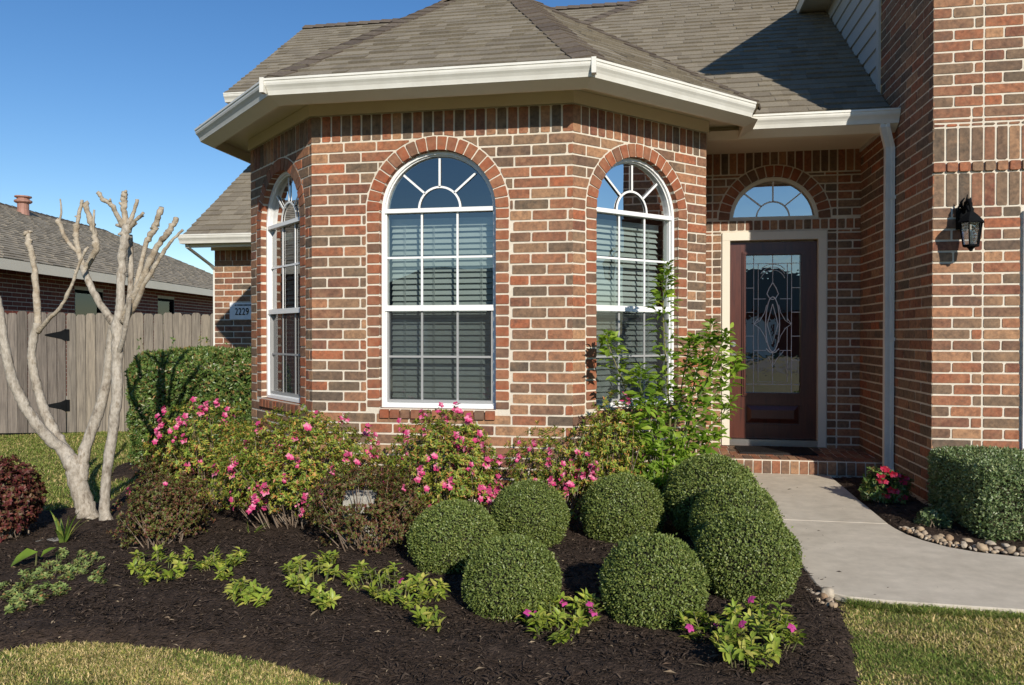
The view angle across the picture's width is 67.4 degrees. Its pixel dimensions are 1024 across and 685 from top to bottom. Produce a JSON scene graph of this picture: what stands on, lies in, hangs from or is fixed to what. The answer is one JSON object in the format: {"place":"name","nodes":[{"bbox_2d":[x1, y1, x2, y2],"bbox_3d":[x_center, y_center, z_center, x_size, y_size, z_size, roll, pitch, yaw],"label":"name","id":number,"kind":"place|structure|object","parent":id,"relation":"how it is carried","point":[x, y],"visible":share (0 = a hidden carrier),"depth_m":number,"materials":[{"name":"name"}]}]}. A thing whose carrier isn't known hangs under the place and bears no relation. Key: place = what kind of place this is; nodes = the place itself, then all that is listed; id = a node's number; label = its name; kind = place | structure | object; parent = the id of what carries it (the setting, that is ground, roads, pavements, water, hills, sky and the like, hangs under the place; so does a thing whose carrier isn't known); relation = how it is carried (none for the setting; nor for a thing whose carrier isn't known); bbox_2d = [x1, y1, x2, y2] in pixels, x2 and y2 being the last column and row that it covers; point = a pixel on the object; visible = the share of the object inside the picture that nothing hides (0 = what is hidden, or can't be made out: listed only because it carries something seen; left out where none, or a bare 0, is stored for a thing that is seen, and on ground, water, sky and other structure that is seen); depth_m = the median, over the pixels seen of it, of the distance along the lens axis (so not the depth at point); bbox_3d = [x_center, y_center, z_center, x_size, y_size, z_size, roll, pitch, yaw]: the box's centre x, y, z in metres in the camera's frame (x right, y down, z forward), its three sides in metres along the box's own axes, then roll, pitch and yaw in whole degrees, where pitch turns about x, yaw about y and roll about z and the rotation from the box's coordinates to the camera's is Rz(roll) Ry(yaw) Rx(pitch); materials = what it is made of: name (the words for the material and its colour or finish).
{"place":"outdoors","nodes":[
{"label":"outdoors","id":0,"kind":"place"},
{"bbox_2d":[0,195,212,398],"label":"neighbour house","id":1,"kind":"structure","parent":0,"point":[173,286],"depth_m":17.25,"materials":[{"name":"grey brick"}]},
{"bbox_2d":[75,289,102,315],"bbox_3d":[-9.174,-0.412,16.546,0.090,1.800,1.700,0,1,0],"label":"window","id":2,"kind":"structure","parent":1,"relation":"in","point":[84,302],"depth_m":16.57,"materials":[{"name":"grey glass"}]},
{"bbox_2d":[158,298,173,347],"bbox_3d":[-9.176,-0.448,20.222,0.090,1.800,1.550,0,1,0],"label":"window","id":3,"kind":"structure","parent":1,"relation":"in","point":[164,305],"depth_m":20.38,"materials":[{"name":"grey glass"}]},
{"bbox_2d":[0,0,635,273],"label":"sky","id":4,"kind":"structure","parent":0,"point":[108,97],"materials":[{"name":"blue"}]},
{"bbox_2d":[0,412,1023,684],"bbox_3d":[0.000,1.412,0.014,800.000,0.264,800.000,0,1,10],"label":"lawn","id":5,"kind":"structure","parent":0,"point":[886,678],"depth_m":3.12,"materials":[{"name":"plant"}]},
{"bbox_2d":[0,430,143,510],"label":"grass","id":6,"kind":"structure","parent":5,"relation":"on","point":[65,489],"depth_m":8.79,"materials":[{"name":"green plant"}]},
{"bbox_2d":[67,313,212,432],"bbox_3d":[-5.329,0.505,11.588,2.581,1.913,0.156,0,1,-6],"label":"wooden fence","id":7,"kind":"object","parent":5,"relation":"on","point":[86,344],"visible":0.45,"depth_m":11.44,"materials":[{"name":"brown wood"}]},
{"bbox_2d":[0,311,69,432],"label":"wooden gate","id":8,"kind":"structure","parent":7,"relation":"attached to","point":[53,336],"depth_m":11.34,"materials":[{"name":"brown wood"}]},
{"bbox_2d":[0,639,346,684],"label":"grass","id":9,"kind":"structure","parent":5,"relation":"on","point":[87,648],"depth_m":3.05,"materials":[{"name":"green plant"}]},
{"bbox_2d":[0,462,860,684],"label":"mulch bed","id":10,"kind":"object","parent":5,"relation":"on","point":[497,650],"visible":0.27,"depth_m":3.37,"materials":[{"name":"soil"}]},
{"bbox_2d":[0,454,48,542],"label":"loropetalum","id":11,"kind":"object","parent":10,"relation":"on","point":[22,500],"visible":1,"depth_m":5.00,"materials":[{"name":"red plant"}]},
{"bbox_2d":[10,547,55,566],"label":"broad leaf plant","id":12,"kind":"object","parent":10,"relation":"on","point":[26,553],"visible":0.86,"depth_m":4.37,"materials":[{"name":"green plant"}]},
{"bbox_2d":[36,538,58,541],"bbox_3d":[-3.004,1.293,4.959,0.269,0.044,0.194,0,1,-13],"label":"stepping stone","id":13,"kind":"object","parent":10,"relation":"on","point":[52,539],"visible":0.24,"depth_m":4.96,"materials":[{"name":"stone"}]},
{"bbox_2d":[0,547,107,613],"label":"sedum","id":14,"kind":"object","parent":10,"relation":"on","point":[17,599],"visible":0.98,"depth_m":4.07,"materials":[{"name":"green plant"}]},
{"bbox_2d":[50,511,91,542],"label":"strap leaf plant","id":15,"kind":"object","parent":10,"relation":"on","point":[62,537],"visible":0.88,"depth_m":4.87,"materials":[{"name":"green plant"}]},
{"bbox_2d":[0,190,183,520],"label":"crepe myrtle","id":16,"kind":"object","parent":10,"relation":"on","point":[52,436],"visible":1,"depth_m":5.58,"materials":[{"name":"beige plant"}]},
{"bbox_2d":[124,542,194,584],"bbox_3d":[-1.940,1.230,4.204,0.358,0.138,0.633,0,1,-18],"label":"vinca","id":17,"kind":"object","parent":10,"relation":"on","point":[139,568],"visible":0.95,"depth_m":4.15,"materials":[{"name":"green plant"}]},
{"bbox_2d":[106,470,216,548],"bbox_3d":[-2.211,1.067,4.837,0.574,0.488,0.647,0,1,10],"label":"loropetalum","id":18,"kind":"object","parent":10,"relation":"on","point":[165,523],"visible":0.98,"depth_m":4.76,"materials":[{"name":"brown plant"}]},
{"bbox_2d":[129,435,217,515],"bbox_3d":[-2.517,0.997,5.728,0.629,0.630,0.665,0,1,-24],"label":"azalea","id":19,"kind":"object","parent":10,"relation":"on","point":[149,477],"visible":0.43,"depth_m":5.62,"materials":[{"name":"green plant"}]},
{"bbox_2d":[123,336,251,466],"bbox_3d":[-3.107,0.651,8.321,1.800,1.457,1.378,0,1,10],"label":"rounded hedge","id":20,"kind":"object","parent":10,"relation":"on","point":[178,384],"visible":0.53,"depth_m":7.79,"materials":[{"name":"green plant"}]},
{"bbox_2d":[140,395,266,511],"bbox_3d":[-2.344,0.852,5.861,0.910,0.910,0.839,0,1,-31],"label":"azalea","id":21,"kind":"object","parent":10,"relation":"on","point":[179,422],"visible":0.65,"depth_m":5.70,"materials":[{"name":"green plant"}]},
{"bbox_2d":[190,546,250,580],"bbox_3d":[-1.620,1.219,4.202,0.280,0.146,0.448,0,1,-4],"label":"vinca","id":22,"kind":"object","parent":10,"relation":"on","point":[221,566],"visible":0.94,"depth_m":4.19,"materials":[{"name":"green plant"}]},
{"bbox_2d":[222,576,272,607],"bbox_3d":[-1.280,1.220,3.698,0.176,0.137,0.390,-1,1,-44],"label":"vinca","id":23,"kind":"object","parent":10,"relation":"on","point":[252,591],"visible":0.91,"depth_m":3.66,"materials":[{"name":"green plant"}]},
{"bbox_2d":[246,522,268,533],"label":"strap leaf plant","id":24,"kind":"object","parent":10,"relation":"on","point":[260,527],"visible":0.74,"depth_m":5.02,"materials":[{"name":"green plant"}]},
{"bbox_2d":[203,404,400,528],"bbox_3d":[-1.419,0.859,5.265,1.254,0.866,0.972,0,1,10],"label":"azalea","id":25,"kind":"object","parent":10,"relation":"on","point":[264,490],"visible":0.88,"depth_m":5.10,"materials":[{"name":"green plant"}]},
{"bbox_2d":[279,549,341,610],"bbox_3d":[-0.997,1.199,3.830,0.328,0.166,0.854,0,1,-17],"label":"vinca","id":26,"kind":"object","parent":10,"relation":"on","point":[323,600],"visible":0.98,"depth_m":3.86,"materials":[{"name":"green plant"}]},
{"bbox_2d":[341,490,378,543],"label":"stone block","id":27,"kind":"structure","parent":10,"relation":"on","point":[349,498],"depth_m":4.72,"materials":[{"name":"stone"}]},
{"bbox_2d":[301,459,427,555],"bbox_3d":[-0.898,1.006,4.712,0.839,0.553,0.787,0,1,10],"label":"loropetalum","id":28,"kind":"object","parent":10,"relation":"on","point":[385,511],"visible":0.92,"depth_m":4.59,"materials":[{"name":"brown plant"}]},
{"bbox_2d":[340,560,450,632],"bbox_3d":[-0.487,1.193,3.649,0.393,0.160,0.938,0,1,-36],"label":"vinca","id":29,"kind":"object","parent":10,"relation":"on","point":[400,585],"visible":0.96,"depth_m":3.64,"materials":[{"name":"green plant"}]},
{"bbox_2d":[383,401,504,520],"bbox_3d":[-0.471,0.834,5.225,0.835,0.871,0.785,0,1,-23],"label":"azalea","id":30,"kind":"object","parent":10,"relation":"on","point":[472,488],"visible":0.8,"depth_m":5.08,"materials":[{"name":"green plant"}]},
{"bbox_2d":[405,498,499,574],"bbox_3d":[-0.319,1.079,4.232,0.523,0.444,0.540,0,1,36],"label":"boxwood ball","id":31,"kind":"object","parent":10,"relation":"on","point":[447,536],"visible":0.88,"depth_m":4.07,"materials":[{"name":"green plant"}]},
{"bbox_2d":[461,531,563,622],"bbox_3d":[-0.001,1.089,3.531,0.499,0.419,0.475,0,1,38],"label":"boxwood ball","id":32,"kind":"object","parent":10,"relation":"on","point":[505,576],"visible":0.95,"depth_m":3.39,"materials":[{"name":"green plant"}]},
{"bbox_2d":[489,478,570,547],"bbox_3d":[0.103,1.059,4.661,0.501,0.461,0.526,0,1,17],"label":"boxwood ball","id":33,"kind":"object","parent":10,"relation":"on","point":[537,511],"visible":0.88,"depth_m":4.51,"materials":[{"name":"green plant"}]},
{"bbox_2d":[515,589,604,644],"bbox_3d":[0.208,1.181,3.311,0.352,0.154,0.492,0,1,36],"label":"vinca","id":34,"kind":"object","parent":10,"relation":"on","point":[588,601],"visible":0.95,"depth_m":3.27,"materials":[{"name":"green plant"}]},
{"bbox_2d":[500,420,622,519],"bbox_3d":[0.312,0.892,5.314,0.904,0.720,0.572,0,1,10],"label":"azalea","id":35,"kind":"object","parent":10,"relation":"on","point":[560,473],"visible":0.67,"depth_m":5.21,"materials":[{"name":"green plant"}]},
{"bbox_2d":[577,390,649,486],"bbox_3d":[0.704,0.783,5.467,0.552,0.920,0.505,0,1,10],"label":"azalea","id":36,"kind":"object","parent":10,"relation":"on","point":[617,459],"visible":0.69,"depth_m":5.39,"materials":[{"name":"green plant"}]},
{"bbox_2d":[578,471,666,543],"bbox_3d":[0.691,1.042,4.767,0.570,0.468,0.541,0,1,-36],"label":"boxwood ball","id":37,"kind":"object","parent":10,"relation":"on","point":[619,506],"visible":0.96,"depth_m":4.60,"materials":[{"name":"green plant"}]},
{"bbox_2d":[596,529,710,630],"bbox_3d":[0.624,1.061,3.411,0.495,0.449,0.512,0,1,-34],"label":"boxwood ball","id":38,"kind":"object","parent":10,"relation":"on","point":[659,579],"visible":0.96,"depth_m":3.26,"materials":[{"name":"green plant"}]},
{"bbox_2d":[614,431,693,506],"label":"leafy shrub","id":39,"kind":"object","parent":10,"relation":"on","point":[656,475],"visible":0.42,"depth_m":5.38,"materials":[{"name":"green plant"}]},
{"bbox_2d":[596,259,747,488],"bbox_3d":[1.173,0.317,5.512,1.126,1.862,0.477,0,1,-6],"label":"leafy shrub","id":40,"kind":"object","parent":10,"relation":"on","point":[713,338],"visible":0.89,"depth_m":5.53,"materials":[{"name":"green plant"}]},
{"bbox_2d":[662,453,758,535],"bbox_3d":[1.230,0.974,4.762,0.611,0.597,0.628,0,1,4],"label":"boxwood ball","id":41,"kind":"object","parent":10,"relation":"on","point":[689,480],"visible":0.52,"depth_m":4.63,"materials":[{"name":"green plant"}]},
{"bbox_2d":[687,476,784,545],"bbox_3d":[1.233,1.010,4.230,0.539,0.536,0.514,0,1,-17],"label":"boxwood ball","id":42,"kind":"object","parent":10,"relation":"on","point":[713,499],"visible":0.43,"depth_m":4.14,"materials":[{"name":"green plant"}]},
{"bbox_2d":[676,595,807,672],"bbox_3d":[0.953,1.167,3.050,0.607,0.171,0.500,0,1,-29],"label":"vinca","id":43,"kind":"object","parent":10,"relation":"on","point":[740,649],"visible":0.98,"depth_m":3.03,"materials":[{"name":"green plant"}]},
{"bbox_2d":[690,505,804,603],"bbox_3d":[1.146,1.044,3.728,0.519,0.479,0.538,-1,1,-44],"label":"boxwood ball","id":44,"kind":"object","parent":10,"relation":"on","point":[745,553],"visible":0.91,"depth_m":3.57,"materials":[{"name":"green plant"}]},
{"bbox_2d":[819,593,827,599],"bbox_3d":[1.477,1.207,3.642,0.034,0.039,0.049,-20,19,-24],"label":"river stone","id":45,"kind":"object","parent":10,"relation":"on","point":[824,596],"visible":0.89,"depth_m":3.63,"materials":[{"name":"beige stone"}]},
{"bbox_2d":[820,587,834,598],"bbox_3d":[1.511,1.202,3.677,0.064,0.064,0.075,0,1,35],"label":"river stone","id":46,"kind":"object","parent":10,"relation":"on","point":[829,591],"visible":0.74,"depth_m":3.65,"materials":[{"name":"beige stone"}]},
{"bbox_2d":[825,597,833,601],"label":"river stone","id":47,"kind":"object","parent":10,"relation":"on","point":[829,599],"visible":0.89,"depth_m":3.59,"materials":[{"name":"beige stone"}]},
{"bbox_2d":[829,602,837,607],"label":"river stone","id":48,"kind":"object","parent":10,"relation":"on","point":[832,604],"visible":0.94,"depth_m":3.52,"materials":[{"name":"beige stone"}]},
{"bbox_2d":[178,0,1023,505],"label":"brick house","id":49,"kind":"structure","parent":5,"relation":"on","point":[492,216],"depth_m":6.12,"materials":[{"name":"brick"}]},
{"bbox_2d":[230,302,251,319],"bbox_3d":[-3.619,-0.426,10.395,0.430,0.230,0.026,0,1,10],"label":"number plaque","id":50,"kind":"object","parent":49,"relation":"attached to","point":[240,311],"visible":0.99,"depth_m":10.40,"materials":[{"name":"white metal"}]},
{"bbox_2d":[266,171,300,402],"bbox_3d":[-1.872,-0.486,6.689,0.215,1.972,0.898,0,1,-38],"label":"window","id":51,"kind":"structure","parent":49,"relation":"in","point":[283,206],"depth_m":6.92,"materials":[{"name":"white plastic"}]},
{"bbox_2d":[382,151,495,408],"bbox_3d":[-0.548,-0.485,6.030,0.917,1.982,0.215,0,1,10],"label":"window","id":52,"kind":"structure","parent":49,"relation":"in","point":[415,392],"depth_m":6.07,"materials":[{"name":"white plastic"}]},
{"bbox_2d":[596,158,673,407],"bbox_3d":[0.918,-0.481,6.213,0.894,1.970,0.215,0,1,-35],"label":"window","id":53,"kind":"structure","parent":49,"relation":"in","point":[631,188],"depth_m":6.26,"materials":[{"name":"white plastic"}]},
{"bbox_2d":[730,241,816,439],"bbox_3d":[2.635,-0.021,7.765,0.846,1.990,0.110,0,1,10],"label":"door","id":54,"kind":"structure","parent":49,"relation":"in","point":[773,285],"depth_m":7.78,"materials":[{"name":"brown wood"}]},
{"bbox_2d":[729,177,818,220],"bbox_3d":[2.640,-1.452,7.766,0.864,0.432,0.060,0,1,10],"label":"transom window","id":55,"kind":"structure","parent":49,"relation":"in","point":[770,198],"depth_m":7.77,"materials":[{"name":"clear glass"}]},
{"bbox_2d":[735,446,817,455],"bbox_3d":[2.531,1.038,7.398,0.700,0.018,0.430,0,1,10],"label":"doormat","id":56,"kind":"object","parent":49,"relation":"on","point":[774,450],"visible":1,"depth_m":7.32,"materials":[{"name":"rubber"}]},
{"bbox_2d":[956,194,984,250],"bbox_3d":[3.267,-0.857,5.495,0.176,0.415,0.237,0,1,10],"label":"wall lantern","id":57,"kind":"object","parent":49,"relation":"attached to","point":[967,216],"depth_m":5.46,"materials":[{"name":"black metal"}]},
{"bbox_2d":[832,476,1023,556],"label":"mulch bed","id":58,"kind":"object","parent":5,"relation":"on","point":[902,514],"visible":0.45,"depth_m":5.18,"materials":[{"name":"brown wood"}]},
{"bbox_2d":[858,465,915,503],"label":"red azalea","id":59,"kind":"object","parent":58,"relation":"on","point":[884,484],"visible":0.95,"depth_m":5.67,"materials":[{"name":"green plant"}]},
{"bbox_2d":[913,504,953,528],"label":"shade plant","id":60,"kind":"object","parent":58,"relation":"on","point":[939,517],"visible":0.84,"depth_m":4.97,"materials":[{"name":"green plant"}]},
{"bbox_2d":[931,535,944,541],"bbox_3d":[2.589,1.193,4.676,0.064,0.038,0.086,-14,-4,-37],"label":"river stone","id":61,"kind":"object","parent":58,"relation":"on","point":[934,537],"visible":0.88,"depth_m":4.66,"materials":[{"name":"beige stone"}]},
{"bbox_2d":[944,534,953,541],"bbox_3d":[2.639,1.184,4.637,0.064,0.053,0.046,33,-33,-29],"label":"river stone","id":62,"kind":"object","parent":58,"relation":"on","point":[948,537],"visible":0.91,"depth_m":4.62,"materials":[{"name":"beige stone"}]},
{"bbox_2d":[960,543,966,547],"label":"river stone","id":63,"kind":"object","parent":58,"relation":"on","point":[963,545],"visible":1,"depth_m":4.50,"materials":[{"name":"beige stone"}]},
{"bbox_2d":[961,538,973,541],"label":"river stone","id":64,"kind":"object","parent":58,"relation":"on","point":[968,539],"visible":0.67,"depth_m":4.58,"materials":[{"name":"beige stone"}]},
{"bbox_2d":[926,444,1023,541],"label":"clipped hedge","id":65,"kind":"object","parent":58,"relation":"on","point":[982,494],"visible":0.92,"depth_m":4.77,"materials":[{"name":"green plant"}]},
{"bbox_2d":[976,543,988,551],"bbox_3d":[2.727,1.191,4.457,0.053,0.047,0.067,-20,33,-41],"label":"river stone","id":66,"kind":"object","parent":58,"relation":"on","point":[981,547],"visible":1,"depth_m":4.44,"materials":[{"name":"beige stone"}]},
{"bbox_2d":[985,540,995,544],"bbox_3d":[2.821,1.186,4.527,0.059,0.038,0.051,8,9,20],"label":"river stone","id":67,"kind":"object","parent":58,"relation":"on","point":[989,542],"visible":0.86,"depth_m":4.52,"materials":[{"name":"beige stone"}]},
{"bbox_2d":[1004,546,1015,553],"bbox_3d":[2.866,1.192,4.417,0.063,0.042,0.068,-27,-17,-33],"label":"river stone","id":68,"kind":"object","parent":58,"relation":"on","point":[1010,549],"visible":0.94,"depth_m":4.40,"materials":[{"name":"beige stone"}]},
{"bbox_2d":[839,603,1023,684],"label":"grass","id":69,"kind":"structure","parent":5,"relation":"on","point":[986,641],"depth_m":3.22,"materials":[{"name":"green plant"}]},
{"bbox_2d":[841,597,1023,620],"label":"grass","id":70,"kind":"structure","parent":5,"relation":"on","point":[942,610],"depth_m":3.53,"materials":[{"name":"green plant"}]},
{"bbox_2d":[752,473,886,523],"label":"path","id":71,"kind":"structure","parent":0,"point":[826,498],"depth_m":5.84,"materials":[{"name":"concrete"}]},
{"bbox_2d":[783,520,1023,613],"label":"path","id":72,"kind":"structure","parent":0,"point":[869,560],"depth_m":4.11,"materials":[{"name":"concrete"}]}
]}

